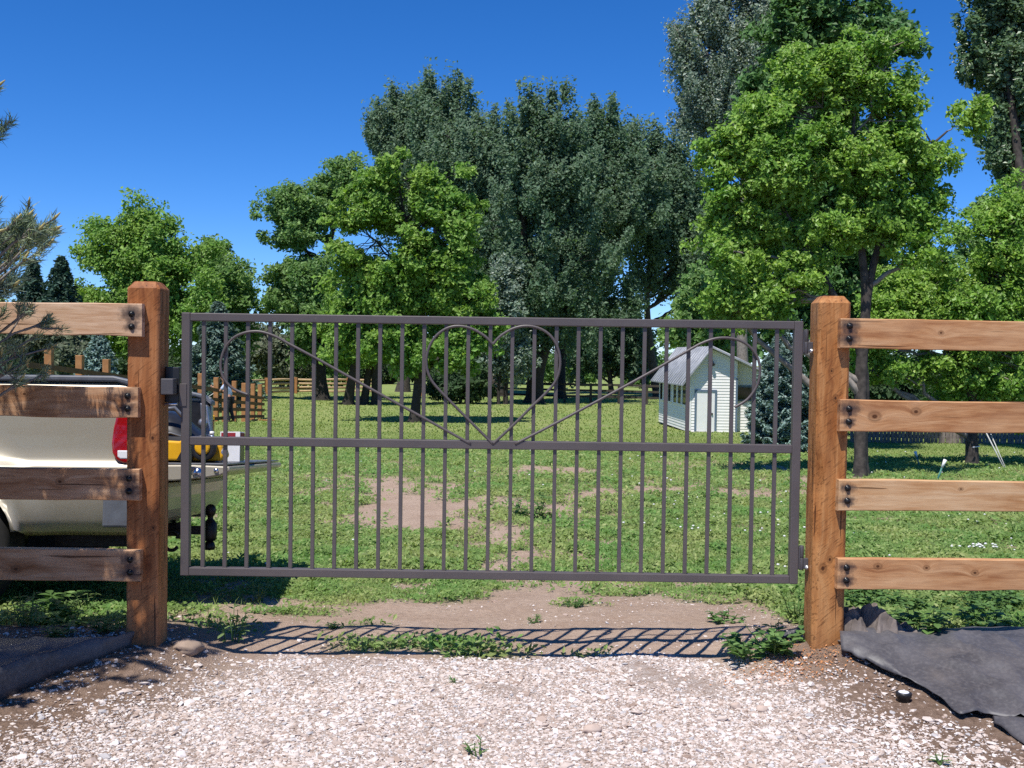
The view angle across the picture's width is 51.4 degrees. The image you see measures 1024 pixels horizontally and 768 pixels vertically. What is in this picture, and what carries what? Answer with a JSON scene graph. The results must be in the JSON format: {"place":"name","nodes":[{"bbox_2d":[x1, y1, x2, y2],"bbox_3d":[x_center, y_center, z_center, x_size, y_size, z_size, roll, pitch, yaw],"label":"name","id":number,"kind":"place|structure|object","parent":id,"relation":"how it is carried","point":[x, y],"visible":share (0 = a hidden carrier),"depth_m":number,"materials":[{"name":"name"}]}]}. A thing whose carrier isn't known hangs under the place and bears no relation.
{"place":"outdoors","nodes":[
{"label":"outdoors","id":0,"kind":"place"},
{"bbox_2d":[0,0,1001,365],"label":"sky","id":1,"kind":"structure","parent":0,"point":[194,105],"materials":[{"name":"blue"}]},
{"bbox_2d":[0,366,1023,767],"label":"ground","id":2,"kind":"structure","parent":0,"point":[514,612],"depth_m":5.19,"materials":[{"name":"soil"}]},
{"bbox_2d":[0,258,50,374],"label":"spruce tree","id":3,"kind":"object","parent":2,"relation":"on","point":[33,287],"visible":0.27,"depth_m":55.52,"materials":[{"name":"green plant"}]},
{"bbox_2d":[7,591,45,625],"bbox_3d":[-2.294,1.075,5.043,0.210,0.177,0.179,1,2,0],"label":"weed","id":4,"kind":"object","parent":2,"relation":"on","point":[23,620],"visible":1,"depth_m":5.05,"materials":[{"name":"green plant"}]},
{"bbox_2d":[0,80,74,396],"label":"pine tree","id":5,"kind":"object","parent":2,"relation":"on","point":[19,235],"visible":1,"depth_m":4.19,"materials":[{"name":"green plant"}]},
{"bbox_2d":[0,301,90,374],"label":"shrub","id":6,"kind":"object","parent":2,"relation":"on","point":[71,346],"visible":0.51,"depth_m":45.16,"materials":[{"name":"green plant"}]},
{"bbox_2d":[0,636,92,666],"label":"weed fabric","id":7,"kind":"object","parent":2,"relation":"on","point":[13,649],"visible":0.66,"depth_m":4.61,"materials":[{"name":"fabric"}]},
{"bbox_2d":[14,255,90,374],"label":"spruce tree","id":8,"kind":"object","parent":2,"relation":"on","point":[61,288],"visible":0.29,"depth_m":53.54,"materials":[{"name":"green plant"}]},
{"bbox_2d":[15,590,89,623],"bbox_3d":[-2.335,1.138,5.384,0.357,0.158,0.369,1,2,0],"label":"weed","id":9,"kind":"object","parent":2,"relation":"on","point":[57,606],"visible":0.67,"depth_m":5.40,"materials":[{"name":"green plant"}]},
{"bbox_2d":[40,619,80,637],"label":"weed","id":10,"kind":"object","parent":2,"relation":"on","point":[54,633],"visible":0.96,"depth_m":4.83,"materials":[{"name":"green plant"}]},
{"bbox_2d":[44,610,88,626],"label":"weed","id":11,"kind":"object","parent":2,"relation":"on","point":[81,622],"visible":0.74,"depth_m":5.10,"materials":[{"name":"green plant"}]},
{"bbox_2d":[0,631,133,700],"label":"weed fabric","id":12,"kind":"object","parent":2,"relation":"on","point":[19,675],"visible":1,"depth_m":4.43,"materials":[{"name":"fabric"}]},
{"bbox_2d":[64,592,100,615],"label":"weed","id":13,"kind":"object","parent":2,"relation":"on","point":[72,601],"visible":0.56,"depth_m":5.66,"materials":[{"name":"green plant"}]},
{"bbox_2d":[0,281,180,645],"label":"wooden fence","id":14,"kind":"object","parent":2,"relation":"on","point":[146,397],"visible":0.9,"depth_m":4.71,"materials":[{"name":"brown wood"}]},
{"bbox_2d":[74,335,118,374],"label":"spruce tree","id":15,"kind":"object","parent":2,"relation":"on","point":[98,350],"visible":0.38,"depth_m":43.70,"materials":[{"name":"green plant"}]},
{"bbox_2d":[83,596,126,610],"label":"weed","id":16,"kind":"object","parent":2,"relation":"on","point":[94,603],"visible":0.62,"depth_m":5.91,"materials":[{"name":"green plant"}]},
{"bbox_2d":[88,615,126,633],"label":"weed","id":17,"kind":"object","parent":2,"relation":"on","point":[102,624],"visible":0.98,"depth_m":4.94,"materials":[{"name":"green plant"}]},
{"bbox_2d":[0,628,270,767],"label":"pine litter","id":18,"kind":"object","parent":2,"relation":"on","point":[98,715],"visible":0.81,"depth_m":4.04,"materials":[{"name":"plant"}]},
{"bbox_2d":[0,374,280,594],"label":"pickup truck","id":19,"kind":"object","parent":2,"relation":"on","point":[53,442],"visible":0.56,"depth_m":5.75,"materials":[{"name":"beige paint"}]},
{"bbox_2d":[168,406,220,461],"bbox_3d":[-2.039,0.297,6.302,0.660,0.321,0.412,1,-3,-2],"label":"tool bag","id":20,"kind":"object","parent":19,"relation":"in","point":[175,425],"visible":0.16,"depth_m":6.16,"materials":[{"name":"fabric"}]},
{"bbox_2d":[168,434,228,461],"bbox_3d":[-1.826,0.359,6.000,0.445,0.154,0.204,1,-3,-2],"label":"power saw","id":21,"kind":"object","parent":19,"relation":"on","point":[214,452],"visible":0.42,"depth_m":5.96,"materials":[{"name":"yellow plastic"}]},
{"bbox_2d":[220,432,244,461],"bbox_3d":[-1.674,0.376,6.372,0.116,0.177,0.201,1,-3,-7],"label":"carton","id":22,"kind":"object","parent":19,"relation":"on","point":[236,453],"visible":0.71,"depth_m":6.28,"materials":[{"name":"white cardboard"}]},
{"bbox_2d":[27,349,264,421],"bbox_3d":[-10.335,0.402,33.277,0.203,2.890,21.500,1,2,0],"label":"wooden fence","id":23,"kind":"object","parent":2,"relation":"on","point":[78,369],"visible":0.39,"depth_m":36.85,"materials":[{"name":"wood"}]},
{"bbox_2d":[65,186,230,362],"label":"elm tree","id":24,"kind":"object","parent":2,"relation":"on","point":[138,245],"visible":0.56,"depth_m":56.93,"materials":[{"name":"green plant"}]},
{"bbox_2d":[112,344,259,377],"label":"background tree","id":25,"kind":"object","parent":2,"relation":"on","point":[121,366],"visible":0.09,"depth_m":93.07,"materials":[{"name":"green plant"}]},
{"bbox_2d":[172,638,204,655],"bbox_3d":[-1.475,1.191,4.836,0.148,0.077,0.126,1,2,0],"label":"rock","id":26,"kind":"object","parent":2,"relation":"on","point":[189,646],"visible":0.97,"depth_m":4.79,"materials":[{"name":"stone"}]},
{"bbox_2d":[180,301,266,411],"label":"spruce tree","id":27,"kind":"object","parent":2,"relation":"on","point":[215,347],"visible":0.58,"depth_m":49.36,"materials":[{"name":"green plant"}]},
{"bbox_2d":[182,233,271,359],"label":"elm tree","id":28,"kind":"object","parent":2,"relation":"on","point":[241,290],"visible":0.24,"depth_m":63.12,"materials":[{"name":"green plant"}]},
{"bbox_2d":[218,604,254,642],"bbox_3d":[-1.338,1.166,5.153,0.183,0.185,0.115,0,2,-15],"label":"weed","id":29,"kind":"object","parent":2,"relation":"on","point":[239,632],"visible":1,"depth_m":5.15,"materials":[{"name":"green plant"}]},
{"bbox_2d":[249,581,271,602],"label":"weed","id":30,"kind":"object","parent":2,"relation":"on","point":[258,597],"visible":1,"depth_m":6.27,"materials":[{"name":"green plant"}]},
{"bbox_2d":[242,322,311,386],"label":"shrub","id":31,"kind":"object","parent":2,"relation":"on","point":[280,364],"visible":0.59,"depth_m":80.99,"materials":[{"name":"green plant"}]},
{"bbox_2d":[250,322,347,385],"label":"shrub","id":32,"kind":"object","parent":2,"relation":"on","point":[329,372],"visible":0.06,"depth_m":85.41,"materials":[{"name":"green plant"}]},
{"bbox_2d":[247,150,372,400],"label":"elm tree","id":33,"kind":"object","parent":2,"relation":"on","point":[293,210],"visible":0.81,"depth_m":62.81,"materials":[{"name":"green plant"}]},
{"bbox_2d":[250,377,421,395],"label":"log rail fence","id":34,"kind":"object","parent":2,"relation":"on","point":[296,384],"visible":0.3,"depth_m":73.52,"materials":[{"name":"wood"}]},
{"bbox_2d":[307,288,388,404],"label":"maple tree","id":35,"kind":"object","parent":2,"relation":"on","point":[371,373],"visible":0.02,"depth_m":58.25,"materials":[{"name":"green plant"}]},
{"bbox_2d":[359,75,440,391],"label":"cottonwood tree","id":36,"kind":"object","parent":2,"relation":"on","point":[382,133],"visible":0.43,"depth_m":78.20,"materials":[{"name":"green plant"}]},
{"bbox_2d":[311,146,510,422],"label":"maple tree","id":37,"kind":"object","parent":2,"relation":"on","point":[423,272],"visible":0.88,"depth_m":41.63,"materials":[{"name":"green plant"}]},
{"bbox_2d":[341,356,514,383],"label":"background tree","id":38,"kind":"object","parent":2,"relation":"on","point":[385,376],"visible":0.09,"depth_m":99.25,"materials":[{"name":"green plant"}]},
{"bbox_2d":[400,56,489,371],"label":"cottonwood tree","id":39,"kind":"object","parent":2,"relation":"on","point":[427,111],"visible":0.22,"depth_m":75.60,"materials":[{"name":"green plant"}]},
{"bbox_2d":[421,361,496,403],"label":"shrub","id":40,"kind":"object","parent":2,"relation":"on","point":[457,386],"visible":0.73,"depth_m":61.28,"materials":[{"name":"green plant"}]},
{"bbox_2d":[418,101,518,396],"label":"cottonwood tree","id":41,"kind":"object","parent":2,"relation":"on","point":[474,145],"visible":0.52,"depth_m":72.35,"materials":[{"name":"green plant"}]},
{"bbox_2d":[462,734,487,756],"bbox_3d":[-0.121,1.296,3.778,0.096,0.070,0.124,0,2,-16],"label":"sprout","id":42,"kind":"object","parent":2,"relation":"on","point":[468,748],"visible":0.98,"depth_m":3.79,"materials":[{"name":"green plant"}]},
{"bbox_2d":[477,252,541,403],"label":"poplar tree","id":43,"kind":"object","parent":2,"relation":"on","point":[522,360],"visible":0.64,"depth_m":61.09,"materials":[{"name":"green plant"}]},
{"bbox_2d":[0,434,1023,657],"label":"grass","id":44,"kind":"structure","parent":2,"relation":"on","point":[882,537],"depth_m":9.73,"materials":[{"name":"green plant"}]},
{"bbox_2d":[0,560,1023,767],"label":"gravel","id":45,"kind":"structure","parent":2,"relation":"on","point":[294,754],"depth_m":4.08,"materials":[{"name":"gravel"}]},
{"bbox_2d":[582,724,601,733],"bbox_3d":[0.299,1.293,3.989,0.075,0.039,0.061,1,2,0],"label":"rock","id":46,"kind":"object","parent":45,"relation":"on","point":[589,728],"visible":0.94,"depth_m":3.97,"materials":[{"name":"stone"}]},
{"bbox_2d":[729,702,741,708],"bbox_3d":[0.903,1.299,4.289,0.051,0.034,0.045,1,2,0],"label":"rock","id":47,"kind":"object","parent":45,"relation":"on","point":[734,705],"visible":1,"depth_m":4.27,"materials":[{"name":"stone"}]},
{"bbox_2d":[756,705,768,711],"bbox_3d":[0.997,1.298,4.249,0.045,0.032,0.044,2,2,36],"label":"rock","id":48,"kind":"object","parent":45,"relation":"on","point":[761,708],"visible":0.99,"depth_m":4.24,"materials":[{"name":"stone"}]},
{"bbox_2d":[500,488,556,516],"bbox_3d":[0.218,1.288,11.459,0.582,0.348,0.530,1,2,22],"label":"weed","id":49,"kind":"object","parent":2,"relation":"on","point":[518,508],"visible":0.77,"depth_m":11.39,"materials":[{"name":"green plant"}]},
{"bbox_2d":[437,381,658,404],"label":"old rail fence","id":50,"kind":"object","parent":2,"relation":"on","point":[590,395],"visible":0.29,"depth_m":65.03,"materials":[{"name":"wood"}]},
{"bbox_2d":[473,75,634,403],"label":"cottonwood tree","id":51,"kind":"object","parent":2,"relation":"on","point":[546,167],"visible":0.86,"depth_m":62.47,"materials":[{"name":"green plant"}]},
{"bbox_2d":[508,351,606,383],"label":"background tree","id":52,"kind":"object","parent":2,"relation":"on","point":[549,375],"visible":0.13,"depth_m":103.12,"materials":[{"name":"green plant"}]},
{"bbox_2d":[561,598,587,608],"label":"weed","id":53,"kind":"object","parent":2,"relation":"on","point":[579,601],"visible":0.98,"depth_m":6.21,"materials":[{"name":"green plant"}]},
{"bbox_2d":[550,305,660,393],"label":"poplar tree","id":54,"kind":"object","parent":2,"relation":"on","point":[632,356],"visible":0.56,"depth_m":80.79,"materials":[{"name":"green plant"}]},
{"bbox_2d":[552,90,674,398],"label":"cottonwood tree","id":55,"kind":"object","parent":2,"relation":"on","point":[632,182],"visible":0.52,"depth_m":69.82,"materials":[{"name":"green plant"}]},
{"bbox_2d":[227,448,1014,573],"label":"clover flowers","id":56,"kind":"object","parent":2,"relation":"on","point":[969,546],"visible":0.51,"depth_m":10.16,"materials":[{"name":"white plant"}]},
{"bbox_2d":[616,351,671,387],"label":"elm tree","id":57,"kind":"object","parent":2,"relation":"on","point":[661,356],"visible":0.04,"depth_m":99.16,"materials":[{"name":"green plant"}]},
{"bbox_2d":[612,112,714,396],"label":"cottonwood tree","id":58,"kind":"object","parent":2,"relation":"on","point":[681,180],"visible":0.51,"depth_m":73.75,"materials":[{"name":"green plant"}]},
{"bbox_2d":[651,346,758,432],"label":"garden shed","id":59,"kind":"structure","parent":2,"relation":"on","point":[699,388],"depth_m":37.91,"materials":[{"name":"white"}]},
{"bbox_2d":[668,384,671,402],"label":"window","id":60,"kind":"structure","parent":59,"relation":"in","point":[669,385],"depth_m":41.35,"materials":[{"name":"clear glass"}]},
{"bbox_2d":[673,385,676,403],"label":"window","id":61,"kind":"structure","parent":59,"relation":"in","point":[674,386],"depth_m":40.35,"materials":[{"name":"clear glass"}]},
{"bbox_2d":[677,385,681,404],"bbox_3d":[6.218,0.256,39.510,0.032,1.044,0.700,1,2,-2],"label":"window","id":62,"kind":"structure","parent":59,"relation":"in","point":[679,388],"depth_m":39.53,"materials":[{"name":"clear glass"}]},
{"bbox_2d":[682,383,685,405],"bbox_3d":[6.253,0.280,38.641,0.032,1.044,0.700,1,2,-2],"label":"window","id":63,"kind":"structure","parent":59,"relation":"in","point":[684,386],"depth_m":38.70,"materials":[{"name":"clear glass"}]},
{"bbox_2d":[696,392,714,431],"bbox_3d":[6.888,0.989,37.864,0.646,1.415,0.060,1,2,0],"label":"door","id":64,"kind":"structure","parent":59,"relation":"in","point":[701,416],"depth_m":37.88,"materials":[{"name":"white paint"}]},
{"bbox_2d":[738,386,751,400],"bbox_3d":[8.486,0.343,38.212,0.854,0.562,0.032,1,2,0],"label":"window","id":65,"kind":"structure","parent":59,"relation":"in","point":[743,391],"depth_m":38.21,"materials":[{"name":"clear glass"}]},
{"bbox_2d":[651,259,764,363],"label":"elm tree","id":66,"kind":"object","parent":2,"relation":"on","point":[694,284],"visible":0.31,"depth_m":51.28,"materials":[{"name":"green plant"}]},
{"bbox_2d":[658,0,796,361],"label":"silver poplar tree","id":67,"kind":"object","parent":2,"relation":"on","point":[709,90],"visible":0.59,"depth_m":45.12,"materials":[{"name":"green plant"}]},
{"bbox_2d":[705,607,749,623],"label":"weed","id":68,"kind":"object","parent":2,"relation":"on","point":[717,618],"visible":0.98,"depth_m":5.69,"materials":[{"name":"green plant"}]},
{"bbox_2d":[718,632,778,660],"bbox_3d":[1.079,1.212,4.924,0.349,0.116,0.307,0,2,-19],"label":"weed","id":69,"kind":"object","parent":2,"relation":"on","point":[737,649],"visible":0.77,"depth_m":4.86,"materials":[{"name":"green plant"}]},
{"bbox_2d":[740,329,808,451],"bbox_3d":[6.708,0.169,26.117,2.174,3.275,1.955,2,2,31],"label":"spruce tree","id":70,"kind":"object","parent":2,"relation":"on","point":[764,414],"visible":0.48,"depth_m":25.74,"materials":[{"name":"green plant"}]},
{"bbox_2d":[745,620,805,657],"bbox_3d":[1.198,1.156,4.821,0.267,0.138,0.326,2,2,26],"label":"weed","id":71,"kind":"object","parent":2,"relation":"on","point":[780,644],"visible":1,"depth_m":4.80,"materials":[{"name":"green plant"}]},
{"bbox_2d":[700,640,866,692],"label":"wood chips","id":72,"kind":"object","parent":2,"relation":"on","point":[821,661],"visible":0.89,"depth_m":4.65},
{"bbox_2d":[777,627,803,637],"bbox_3d":[1.315,1.165,5.017,0.180,0.045,0.080,1,2,0],"label":"folded fabric","id":73,"kind":"object","parent":2,"relation":"on","point":[786,634],"visible":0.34,"depth_m":5.00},
{"bbox_2d":[780,583,804,622],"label":"weed","id":74,"kind":"object","parent":2,"relation":"on","point":[789,608],"visible":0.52,"depth_m":5.70,"materials":[{"name":"green plant"}]},
{"bbox_2d":[727,0,933,371],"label":"ash tree","id":75,"kind":"object","parent":2,"relation":"on","point":[816,22],"visible":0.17,"depth_m":26.25,"materials":[{"name":"green plant"}]},
{"bbox_2d":[679,23,998,476],"bbox_3d":[5.484,-2.261,17.974,5.235,7.861,2.003,1,2,0],"label":"ash tree","id":76,"kind":"object","parent":2,"relation":"on","point":[770,157],"visible":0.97,"depth_m":17.63,"materials":[{"name":"green plant"}]},
{"bbox_2d":[844,589,886,607],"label":"weed","id":77,"kind":"object","parent":2,"relation":"on","point":[848,596],"visible":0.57,"depth_m":5.99,"materials":[{"name":"green plant"}]},
{"bbox_2d":[850,589,893,605],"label":"weed","id":78,"kind":"object","parent":2,"relation":"on","point":[862,595],"visible":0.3,"depth_m":6.10,"materials":[{"name":"green plant"}]},
{"bbox_2d":[878,607,920,624],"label":"weed","id":79,"kind":"object","parent":2,"relation":"on","point":[902,619],"visible":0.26,"depth_m":5.01,"materials":[{"name":"green plant"}]},
{"bbox_2d":[895,690,911,702],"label":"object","id":80,"kind":"object","parent":2,"relation":"on","point":[903,696],"visible":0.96,"depth_m":4.26,"materials":[{"name":"black plastic"}]},
{"bbox_2d":[888,590,927,608],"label":"weed","id":81,"kind":"object","parent":2,"relation":"on","point":[917,600],"visible":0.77,"depth_m":6.20,"materials":[{"name":"green plant"}]},
{"bbox_2d":[804,350,1021,436],"bbox_3d":[14.149,-0.242,36.113,10.590,4.467,4.208,1,2,0],"label":"hedge","id":82,"kind":"object","parent":2,"relation":"on","point":[880,392],"visible":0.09,"depth_m":34.89,"materials":[{"name":"green plant"}]},
{"bbox_2d":[893,598,932,609],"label":"weed","id":83,"kind":"object","parent":2,"relation":"on","point":[927,605],"visible":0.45,"depth_m":6.13,"materials":[{"name":"green plant"}]},
{"bbox_2d":[803,296,1023,648],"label":"wooden fence","id":84,"kind":"object","parent":2,"relation":"on","point":[833,493],"visible":0.92,"depth_m":4.72,"materials":[{"name":"brown wood"}]},
{"bbox_2d":[179,312,813,583],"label":"metal gate","id":85,"kind":"structure","parent":84,"relation":"attached to","point":[797,560],"depth_m":4.81,"materials":[{"name":"metal"}]},
{"bbox_2d":[899,603,951,633],"bbox_3d":[1.883,1.076,4.867,0.234,0.171,0.280,2,2,27],"label":"weed","id":86,"kind":"object","parent":2,"relation":"on","point":[937,620],"visible":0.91,"depth_m":4.81,"materials":[{"name":"green plant"}]},
{"bbox_2d":[840,626,1023,715],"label":"weed fabric","id":87,"kind":"object","parent":2,"relation":"on","point":[962,670],"visible":0.98,"depth_m":4.51,"materials":[{"name":"fabric"}]},
{"bbox_2d":[837,602,897,641],"bbox_3d":[1.601,1.069,4.822,0.298,0.155,0.200,1,2,0],"label":"rock","id":88,"kind":"object","parent":87,"relation":"on","point":[863,618],"visible":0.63,"depth_m":4.78,"materials":[{"name":"stone"}]},
{"bbox_2d":[894,618,917,631],"bbox_3d":[1.741,1.107,4.862,0.220,0.080,0.120,1,2,0],"label":"folded fabric","id":89,"kind":"object","parent":87,"relation":"on","point":[906,625],"visible":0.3,"depth_m":4.85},
{"bbox_2d":[849,166,1023,464],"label":"ash tree","id":90,"kind":"object","parent":2,"relation":"on","point":[996,295],"visible":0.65,"depth_m":20.89,"materials":[{"name":"green plant"}]},
{"bbox_2d":[850,431,1023,443],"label":"picket fence","id":91,"kind":"object","parent":2,"relation":"on","point":[930,437],"visible":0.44,"depth_m":31.23,"materials":[{"name":"wood"}]},
{"bbox_2d":[918,592,958,608],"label":"weed","id":92,"kind":"object","parent":2,"relation":"on","point":[949,601],"visible":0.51,"depth_m":6.30,"materials":[{"name":"green plant"}]},
{"bbox_2d":[926,753,951,765],"bbox_3d":[1.501,1.308,3.718,0.059,0.059,0.084,0,2,-33],"label":"sprout","id":93,"kind":"object","parent":2,"relation":"on","point":[938,762],"visible":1,"depth_m":3.71,"materials":[{"name":"green plant"}]},
{"bbox_2d":[947,194,990,288],"bbox_3d":[16.167,-2.549,40.004,4.462,9.053,2.244,1,2,0],"label":"elm tree","id":94,"kind":"object","parent":2,"relation":"on","point":[961,251],"visible":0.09,"depth_m":39.68,"materials":[{"name":"green plant"}]},
{"bbox_2d":[954,598,1003,622],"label":"weed","id":95,"kind":"object","parent":2,"relation":"on","point":[972,609],"visible":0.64,"depth_m":5.36,"materials":[{"name":"green plant"}]},
{"bbox_2d":[957,590,1002,602],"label":"weed","id":96,"kind":"object","parent":2,"relation":"on","point":[988,595],"visible":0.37,"depth_m":6.23,"materials":[{"name":"green plant"}]},
{"bbox_2d":[959,598,1011,620],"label":"weed","id":97,"kind":"object","parent":2,"relation":"on","point":[984,611],"visible":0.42,"depth_m":5.50,"materials":[{"name":"green plant"}]},
{"bbox_2d":[963,591,1007,608],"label":"weed","id":98,"kind":"object","parent":2,"relation":"on","point":[992,599],"visible":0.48,"depth_m":6.11,"materials":[{"name":"green plant"}]},
{"bbox_2d":[949,0,1023,192],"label":"poplar tree","id":99,"kind":"object","parent":2,"relation":"on","point":[991,60],"visible":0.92,"depth_m":26.44,"materials":[{"name":"green plant"}]},
{"bbox_2d":[968,600,1004,611],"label":"weed","id":100,"kind":"object","parent":2,"relation":"on","point":[976,601],"visible":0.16,"depth_m":5.97,"materials":[{"name":"green plant"}]},
{"bbox_2d":[959,590,1015,608],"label":"weed","id":101,"kind":"object","parent":2,"relation":"on","point":[1002,601],"visible":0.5,"depth_m":6.04,"materials":[{"name":"green plant"}]},
{"bbox_2d":[962,612,1013,626],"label":"weed","id":102,"kind":"object","parent":2,"relation":"on","point":[1005,621],"visible":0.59,"depth_m":5.10,"materials":[{"name":"green plant"}]},
{"bbox_2d":[986,433,1004,466],"bbox_3d":[9.435,1.233,20.877,0.200,0.808,0.620,1,2,-8],"label":"guy rope","id":103,"kind":"object","parent":2,"relation":"on","point":[994,449],"visible":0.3,"depth_m":20.84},
{"bbox_2d":[979,590,1023,607],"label":"weed","id":104,"kind":"object","parent":2,"relation":"on","point":[1017,601],"visible":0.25,"depth_m":6.26,"materials":[{"name":"green plant"}]},
{"bbox_2d":[992,715,1023,743],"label":"weed fabric","id":105,"kind":"object","parent":2,"relation":"on","point":[1013,726],"visible":1,"depth_m":4.01,"materials":[{"name":"fabric"}]},
{"bbox_2d":[1004,590,1023,608],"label":"weed","id":106,"kind":"object","parent":2,"relation":"on","point":[1015,594],"visible":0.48,"depth_m":6.39,"materials":[{"name":"green plant"}]},
{"bbox_2d":[214,392,1023,469],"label":"lawn grass","id":107,"kind":"structure","parent":0,"point":[285,431],"depth_m":36.24,"materials":[{"name":"green plant"}]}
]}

